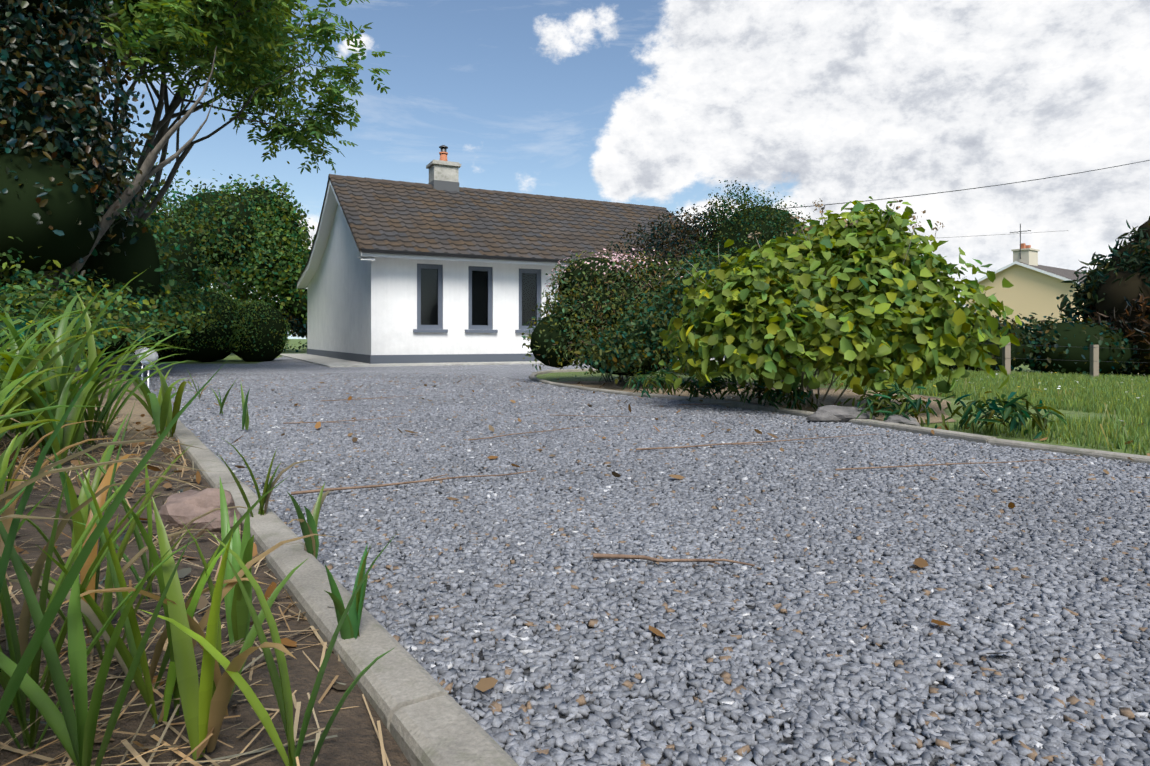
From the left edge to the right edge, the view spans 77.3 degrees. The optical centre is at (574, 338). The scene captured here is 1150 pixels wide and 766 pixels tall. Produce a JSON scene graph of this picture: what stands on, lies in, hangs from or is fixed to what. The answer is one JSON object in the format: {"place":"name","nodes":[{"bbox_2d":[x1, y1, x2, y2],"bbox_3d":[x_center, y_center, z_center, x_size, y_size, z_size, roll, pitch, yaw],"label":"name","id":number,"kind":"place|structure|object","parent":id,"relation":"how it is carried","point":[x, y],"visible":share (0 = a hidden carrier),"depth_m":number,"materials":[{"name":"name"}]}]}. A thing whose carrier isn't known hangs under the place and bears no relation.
{"place":"outdoors","nodes":[
{"label":"outdoors","id":0,"kind":"place"},
{"bbox_2d":[279,354,723,367],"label":"house path","id":1,"kind":"structure","parent":0,"point":[329,362],"depth_m":15.95,"materials":[{"name":"concrete"}]},
{"bbox_2d":[76,339,1149,455],"bbox_3d":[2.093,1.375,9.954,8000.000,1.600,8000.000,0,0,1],"label":"ground","id":2,"kind":"structure","parent":0,"point":[232,358],"depth_m":8.21,"materials":[{"name":"green plant"}]},
{"bbox_2d":[0,0,216,306],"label":"holly","id":3,"kind":"object","parent":2,"relation":"on","point":[96,178],"depth_m":8.36,"materials":[{"name":"green plant"}]},
{"bbox_2d":[67,142,293,311],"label":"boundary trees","id":4,"kind":"object","parent":2,"relation":"on","point":[173,208],"depth_m":21.37,"materials":[{"name":"green plant"}]},
{"bbox_2d":[0,374,410,765],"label":"bed","id":5,"kind":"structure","parent":2,"relation":"on","point":[355,742],"depth_m":1.13,"materials":[{"name":"brown soil"}]},
{"bbox_2d":[0,268,192,480],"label":"montbretia clump","id":6,"kind":"object","parent":5,"relation":"on","point":[51,382],"visible":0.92,"depth_m":2.97,"materials":[{"name":"green plant"}]},
{"bbox_2d":[0,236,243,387],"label":"undergrowth","id":7,"kind":"object","parent":5,"relation":"on","point":[59,302],"depth_m":8.18,"materials":[{"name":"green plant"}]},
{"bbox_2d":[144,365,151,389],"bbox_3d":[-4.119,0.419,6.939,0.068,0.355,0.065,0,0,1],"label":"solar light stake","id":8,"kind":"object","parent":5,"relation":"on","point":[148,379],"visible":0.31,"depth_m":6.93,"materials":[{"name":"silver metal"}]},
{"bbox_2d":[138,348,157,364],"bbox_3d":[-4.119,0.177,6.939,0.170,0.170,0.170,0,0,1],"label":"garden lamp","id":9,"kind":"object","parent":8,"relation":"on","point":[152,357],"visible":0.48,"depth_m":6.89,"materials":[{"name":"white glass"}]},
{"bbox_2d":[0,411,348,759],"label":"dead leaves","id":10,"kind":"object","parent":5,"relation":"on","point":[203,602],"visible":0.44,"depth_m":1.86,"materials":[{"name":"brown plant"}]},
{"bbox_2d":[0,412,390,765],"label":"dry stalks","id":11,"kind":"object","parent":5,"relation":"on","point":[136,754],"visible":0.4,"depth_m":1.05,"materials":[{"name":"beige plant"}]},
{"bbox_2d":[152,488,241,531],"bbox_3d":[-1.080,0.482,2.048,0.241,0.113,0.188,0,0,30],"label":"rock by kerb","id":12,"kind":"object","parent":5,"relation":"on","point":[186,507],"visible":0.58,"depth_m":2.00,"materials":[{"name":"stone"}]},
{"bbox_2d":[0,342,397,765],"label":"strap-leaved plants","id":13,"kind":"object","parent":5,"relation":"on","point":[205,703],"visible":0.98,"depth_m":0.88,"materials":[{"name":"green plant"}]},
{"bbox_2d":[71,0,390,373],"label":"ash tree","id":14,"kind":"object","parent":2,"relation":"on","point":[316,129],"depth_m":10.90,"materials":[{"name":"green plant"}]},
{"bbox_2d":[198,174,314,323],"bbox_3d":[-14.917,-3.030,30.034,10.894,7.275,5.729,0,0,1],"label":"bush","id":15,"kind":"object","parent":2,"relation":"on","point":[284,208],"depth_m":28.49,"materials":[{"name":"green plant"}]},
{"bbox_2d":[282,308,306,338],"bbox_3d":[-14.471,-1.115,36.196,4.066,2.430,3.208,0,0,1],"label":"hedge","id":16,"kind":"object","parent":2,"relation":"on","point":[298,327],"visible":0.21,"depth_m":35.38,"materials":[{"name":"green plant"}]},
{"bbox_2d":[284,342,306,351],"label":"hedge","id":17,"kind":"object","parent":2,"relation":"on","point":[303,345],"depth_m":31.29,"materials":[{"name":"green plant"}]},
{"bbox_2d":[287,330,305,338],"bbox_3d":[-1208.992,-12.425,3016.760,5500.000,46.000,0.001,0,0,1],"label":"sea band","id":18,"kind":"object","parent":2,"relation":"on","point":[296,337],"depth_m":3016.27,"materials":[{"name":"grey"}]},
{"bbox_2d":[146,402,518,765],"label":"kerb","id":19,"kind":"structure","parent":2,"relation":"on","point":[426,718],"depth_m":1.15,"materials":[{"name":"concrete"}]},
{"bbox_2d":[307,204,626,354],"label":"house walls","id":20,"kind":"structure","parent":2,"relation":"on","point":[355,305],"depth_m":16.79,"materials":[{"name":"white paint"}]},
{"bbox_2d":[296,177,359,281],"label":"bargeboards","id":21,"kind":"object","parent":20,"relation":"attached to","point":[320,220],"visible":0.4,"depth_m":19.96,"materials":[{"name":"white paint"}]},
{"bbox_2d":[426,160,460,182],"bbox_3d":[-3.721,-4.345,20.343,0.820,1.240,0.680,0,0,-27],"label":"chimney stack","id":22,"kind":"object","parent":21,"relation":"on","point":[441,170],"visible":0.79,"depth_m":20.09,"materials":[{"name":"white paint"}]},
{"bbox_2d":[439,152,447,160],"bbox_3d":[-3.721,-5.115,20.343,0.250,0.300,0.250,0,0,1],"label":"chimney pot","id":23,"kind":"object","parent":22,"relation":"on","point":[443,156],"visible":0.81,"depth_m":20.25,"materials":[{"name":"brown ceramic"}]},
{"bbox_2d":[439,145,447,151],"bbox_3d":[-3.721,-5.375,20.343,0.260,0.220,0.260,0,0,1],"label":"chimney cowl","id":24,"kind":"object","parent":23,"relation":"on","point":[443,148],"visible":0.88,"depth_m":20.27,"materials":[{"name":"grey metal"}]},
{"bbox_2d":[428,180,458,191],"bbox_3d":[-3.721,-4.065,20.343,0.740,0.680,0.600,0,0,-27],"label":"chimney flashing","id":25,"kind":"object","parent":22,"relation":"attached to","point":[444,185],"visible":0.36,"depth_m":20.07,"materials":[{"name":"grey metal"}]},
{"bbox_2d":[297,181,684,281],"bbox_3d":[-2.610,-3.063,22.973,10.520,2.515,12.670,0,0,-27],"label":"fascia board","id":26,"kind":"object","parent":21,"relation":"attached to","point":[455,255],"depth_m":16.02,"materials":[{"name":"black"}]},
{"bbox_2d":[328,174,666,209],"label":"roof ridge tiles","id":27,"kind":"object","parent":21,"relation":"on","point":[462,188],"visible":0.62,"depth_m":20.96,"materials":[{"name":"tile"}]},
{"bbox_2d":[330,176,710,264],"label":"roof tiles","id":28,"kind":"object","parent":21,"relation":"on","point":[394,216],"visible":0.83,"depth_m":18.44,"materials":[{"name":"brown tile"}]},
{"bbox_2d":[297,180,569,288],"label":"fascia board","id":29,"kind":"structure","parent":20,"relation":"attached to","point":[325,226],"depth_m":19.67,"materials":[{"name":"white paint"}]},
{"bbox_2d":[413,329,533,332],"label":"window sills","id":30,"kind":"structure","parent":20,"relation":"attached to","point":[446,331],"depth_m":16.50,"materials":[{"name":"grey concrete"}]},
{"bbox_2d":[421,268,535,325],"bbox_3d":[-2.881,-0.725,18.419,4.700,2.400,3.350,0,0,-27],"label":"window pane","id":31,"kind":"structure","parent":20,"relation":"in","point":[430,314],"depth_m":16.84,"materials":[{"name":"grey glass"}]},
{"bbox_2d":[417,264,540,329],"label":"window frames","id":32,"kind":"structure","parent":20,"relation":"attached to","point":[488,326],"depth_m":16.68,"materials":[{"name":"grey paint"}]},
{"bbox_2d":[421,270,536,324],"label":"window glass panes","id":33,"kind":"object","parent":32,"relation":"in","point":[482,297],"visible":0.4,"depth_m":16.80,"materials":[{"name":"black glass"}]},
{"bbox_2d":[307,349,724,363],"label":"wall plinth","id":34,"kind":"structure","parent":20,"relation":"attached to","point":[383,359],"depth_m":16.55,"materials":[{"name":"grey concrete"}]},
{"bbox_2d":[75,356,1149,765],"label":"gravel drive","id":35,"kind":"structure","parent":2,"relation":"on","point":[283,364],"depth_m":12.54,"materials":[{"name":"grey gravel"}]},
{"bbox_2d":[130,288,292,361],"bbox_3d":[-9.261,-0.312,18.021,4.086,1.968,2.276,0,0,1],"label":"clipped bush","id":36,"kind":"object","parent":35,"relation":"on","point":[208,354],"depth_m":17.65,"materials":[{"name":"green plant"}]},
{"bbox_2d":[133,373,1149,765],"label":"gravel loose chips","id":37,"kind":"object","parent":35,"relation":"on","point":[1063,557],"visible":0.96,"depth_m":1.76,"materials":[{"name":"gravel"}]},
{"bbox_2d":[283,395,1080,565],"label":"twigs","id":38,"kind":"object","parent":37,"relation":"on","point":[609,556],"visible":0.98,"depth_m":2.88,"materials":[{"name":"brown wood"}]},
{"bbox_2d":[173,378,1149,691],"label":"dead leaves","id":39,"kind":"object","parent":35,"relation":"on","point":[483,684],"depth_m":3.06,"materials":[{"name":"brown plant"}]},
{"bbox_3d":[-5.636,0.421,9.360,0.068,0.355,0.065,0,0,1],"label":"solar light stake","id":40,"kind":"object","parent":35,"relation":"on","visible":0},
{"bbox_2d":[135,346,146,357],"bbox_3d":[-5.636,0.179,9.360,0.170,0.170,0.170,0,0,1],"label":"garden lamp","id":41,"kind":"object","parent":40,"relation":"on","point":[138,351],"visible":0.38,"depth_m":9.29,"materials":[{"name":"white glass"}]},
{"bbox_2d":[603,204,726,371],"bbox_3d":[1.958,-0.880,12.382,2.547,2.976,2.145,0,0,-41],"label":"purple shrub","id":42,"kind":"object","parent":2,"relation":"on","point":[684,234],"depth_m":12.20,"materials":[{"name":"plant"}]},
{"bbox_2d":[555,379,955,423],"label":"bed soil","id":43,"kind":"structure","parent":2,"relation":"on","point":[831,397],"depth_m":7.08,"materials":[{"name":"brown soil"}]},
{"bbox_2d":[521,247,725,382],"bbox_3d":[0.704,-0.308,9.363,2.743,1.837,2.077,0,0,1],"label":"pink shrub","id":44,"kind":"object","parent":43,"relation":"on","point":[561,310],"depth_m":8.95,"materials":[{"name":"plant"}]},
{"bbox_2d":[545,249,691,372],"bbox_3d":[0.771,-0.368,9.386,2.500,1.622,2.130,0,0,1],"label":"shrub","id":45,"kind":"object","parent":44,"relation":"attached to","point":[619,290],"visible":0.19,"depth_m":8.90,"materials":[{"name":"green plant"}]},
{"bbox_2d":[568,249,858,383],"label":"shrub leaves","id":46,"kind":"object","parent":43,"relation":"on","point":[631,347],"visible":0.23,"depth_m":8.06,"materials":[{"name":"green plant"}]},
{"bbox_2d":[658,196,1021,408],"bbox_3d":[1.998,-0.303,5.927,2.654,1.828,2.119,0,0,1],"label":"shrub","id":47,"kind":"object","parent":43,"relation":"on","point":[919,305],"depth_m":5.40,"materials":[{"name":"green plant"}]},
{"bbox_2d":[755,203,937,272],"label":"shrub stems","id":48,"kind":"object","parent":47,"relation":"attached to","point":[852,232],"visible":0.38,"depth_m":5.71,"materials":[{"name":"brown plant"}]},
{"bbox_2d":[748,198,942,240],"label":"hydrangea dry heads","id":49,"kind":"object","parent":48,"relation":"attached to","point":[846,225],"visible":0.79,"depth_m":5.71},
{"bbox_2d":[805,405,875,421],"bbox_3d":[1.792,0.504,4.888,0.469,0.103,0.232,0,0,1],"label":"rock bed","id":50,"kind":"object","parent":43,"relation":"on","point":[831,413],"visible":0.79,"depth_m":4.81,"materials":[{"name":"grey stone"}]},
{"bbox_2d":[622,366,1067,438],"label":"plants","id":51,"kind":"object","parent":43,"relation":"on","point":[1008,410],"visible":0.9,"depth_m":4.76,"materials":[{"name":"green plant"}]},
{"bbox_2d":[884,415,919,425],"bbox_3d":[2.067,0.521,4.579,0.233,0.071,0.155,0,0,1],"label":"rock bed","id":52,"kind":"object","parent":43,"relation":"on","point":[901,419],"visible":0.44,"depth_m":4.53,"materials":[{"name":"grey stone"}]},
{"bbox_2d":[670,180,852,347],"bbox_3d":[3.147,-0.969,11.582,3.703,3.165,2.598,0,0,1],"label":"round shrub","id":53,"kind":"object","parent":2,"relation":"on","point":[744,205],"depth_m":10.97,"materials":[{"name":"green plant"}]},
{"bbox_2d":[529,367,1149,464],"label":"kerb","id":54,"kind":"structure","parent":2,"relation":"on","point":[990,440],"depth_m":4.37,"materials":[{"name":"concrete"}]},
{"bbox_2d":[787,296,1024,372],"bbox_3d":[7.217,-0.190,16.059,6.906,2.520,2.304,0,0,-21],"label":"shrub","id":55,"kind":"object","parent":2,"relation":"on","point":[1014,347],"depth_m":16.01,"materials":[{"name":"green plant"}]},
{"bbox_2d":[668,361,1149,454],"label":"lawn grass","id":56,"kind":"structure","parent":2,"relation":"on","point":[1085,400],"depth_m":7.35,"materials":[{"name":"green plant"}]},
{"bbox_2d":[676,160,1149,362],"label":"fence wire and cables","id":57,"kind":"object","parent":2,"relation":"on","point":[981,235],"visible":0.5,"depth_m":27.00,"materials":[{"name":"black metal"}]},
{"bbox_2d":[844,368,1144,444],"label":"lawn seed stems","id":58,"kind":"object","parent":2,"relation":"on","point":[1106,405],"visible":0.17,"depth_m":7.88,"materials":[{"name":"green plant"}]},
{"bbox_2d":[966,264,1083,331],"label":"neighbour walls","id":59,"kind":"structure","parent":2,"relation":"on","point":[1029,292],"depth_m":44.13,"materials":[{"name":"beige paint"}]},
{"bbox_2d":[978,261,1080,284],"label":"neighbour bargeboards","id":60,"kind":"object","parent":59,"relation":"attached to","point":[1029,267],"visible":0.6,"depth_m":43.86,"materials":[{"name":"white paint"}]},
{"bbox_2d":[1017,261,1086,283],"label":"neighbour roof slopes","id":61,"kind":"structure","parent":59,"relation":"on","point":[1067,274],"depth_m":45.29,"materials":[{"name":"grey tile"}]},
{"bbox_2d":[1011,248,1039,265],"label":"neighbour chimney","id":62,"kind":"object","parent":61,"relation":"on","point":[1029,256],"visible":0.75,"depth_m":44.90,"materials":[{"name":"white paint"}]},
{"bbox_2d":[1010,224,1030,258],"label":"tv antenna","id":63,"kind":"object","parent":62,"relation":"attached to","point":[1020,231],"visible":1,"depth_m":44.84,"materials":[{"name":"grey metal"}]},
{"bbox_2d":[1021,243,1030,248],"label":"chimney pots","id":64,"kind":"object","parent":62,"relation":"on","point":[1023,245],"visible":0.61,"depth_m":45.02,"materials":[{"name":"orange ceramic"}]},
{"bbox_2d":[930,371,1146,434],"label":"lawn daisy stems","id":65,"kind":"object","parent":2,"relation":"on","point":[1045,391],"visible":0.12,"depth_m":8.68,"materials":[{"name":"green plant"}]},
{"bbox_2d":[1002,342,1098,376],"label":"fence posts","id":66,"kind":"object","parent":2,"relation":"on","point":[1094,359],"visible":0.31,"depth_m":14.81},
{"bbox_2d":[994,313,1149,376],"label":"boundary hedge","id":67,"kind":"object","parent":2,"relation":"on","point":[1076,335],"depth_m":16.50,"materials":[{"name":"green plant"}]},
{"bbox_2d":[1089,219,1149,372],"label":"conifer","id":68,"kind":"object","parent":2,"relation":"on","point":[1116,292],"visible":0.38,"depth_m":16.90,"materials":[{"name":"green plant"}]},
{"bbox_2d":[1051,216,1149,348],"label":"conifer sprays","id":69,"kind":"object","parent":68,"relation":"attached to","point":[1086,294],"visible":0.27,"depth_m":17.78,"materials":[{"name":"green plant"}]},
{"bbox_2d":[1082,293,1149,348],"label":"dead conifer sprays","id":70,"kind":"object","parent":68,"relation":"attached to","point":[1146,322],"visible":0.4,"depth_m":16.59,"materials":[{"name":"brown plant"}]},
{"bbox_2d":[97,0,1149,306],"label":"sky","id":71,"kind":"structure","parent":0,"point":[658,103],"materials":[{"name":"blue"}]}
]}

